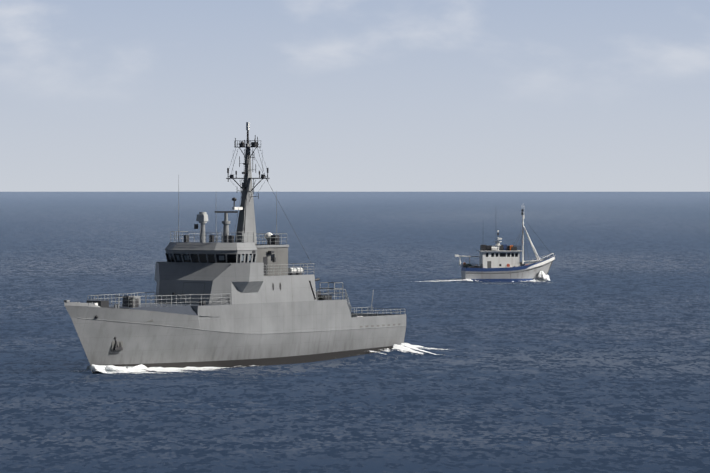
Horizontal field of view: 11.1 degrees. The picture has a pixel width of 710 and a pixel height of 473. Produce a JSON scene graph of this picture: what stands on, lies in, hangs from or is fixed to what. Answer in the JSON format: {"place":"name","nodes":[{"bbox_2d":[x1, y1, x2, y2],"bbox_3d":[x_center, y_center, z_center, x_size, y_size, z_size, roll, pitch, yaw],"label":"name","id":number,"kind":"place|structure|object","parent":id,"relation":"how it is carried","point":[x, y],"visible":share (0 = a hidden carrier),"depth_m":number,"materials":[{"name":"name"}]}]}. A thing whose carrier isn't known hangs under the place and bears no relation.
{"place":"outdoors","nodes":[
{"label":"outdoors","id":0,"kind":"place"},
{"bbox_2d":[0,192,709,472],"bbox_3d":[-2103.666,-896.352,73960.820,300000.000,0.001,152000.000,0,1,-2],"label":"sea","id":1,"kind":"structure","parent":0,"point":[600,339],"depth_m":424.05,"materials":[{"name":"blue liquid"}]},
{"bbox_2d":[64,122,405,373],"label":"patrol vessel","id":2,"kind":"object","parent":1,"relation":"on","point":[244,299],"visible":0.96,"depth_m":376.89,"materials":[{"name":"grey metal"}]},
{"bbox_2d":[60,343,448,374],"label":"ship wake foam","id":3,"kind":"object","parent":1,"relation":"on","point":[110,369],"visible":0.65,"depth_m":366.74,"materials":[{"name":"white liquid"}]},
{"bbox_2d":[301,348,502,363],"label":"ship wake","id":4,"kind":"object","parent":1,"relation":"on","point":[394,355],"depth_m":396.11,"materials":[{"name":"blue liquid"}]},
{"bbox_2d":[416,280,493,282],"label":"wake","id":5,"kind":"object","parent":1,"relation":"on","point":[462,281],"visible":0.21,"depth_m":725.96,"materials":[{"name":"white liquid"}]},
{"bbox_2d":[411,271,549,281],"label":"wake boat","id":6,"kind":"object","parent":1,"relation":"on","point":[544,277],"visible":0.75,"depth_m":732.38,"materials":[{"name":"white liquid"}]},
{"bbox_2d":[455,209,554,281],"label":"fishing boat","id":7,"kind":"object","parent":1,"relation":"on","point":[500,263],"visible":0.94,"depth_m":731.41,"materials":[{"name":"white metal"}]},
{"bbox_2d":[0,0,709,191],"label":"sky","id":8,"kind":"structure","parent":0,"point":[96,95],"materials":[{"name":"blue"}]}
]}

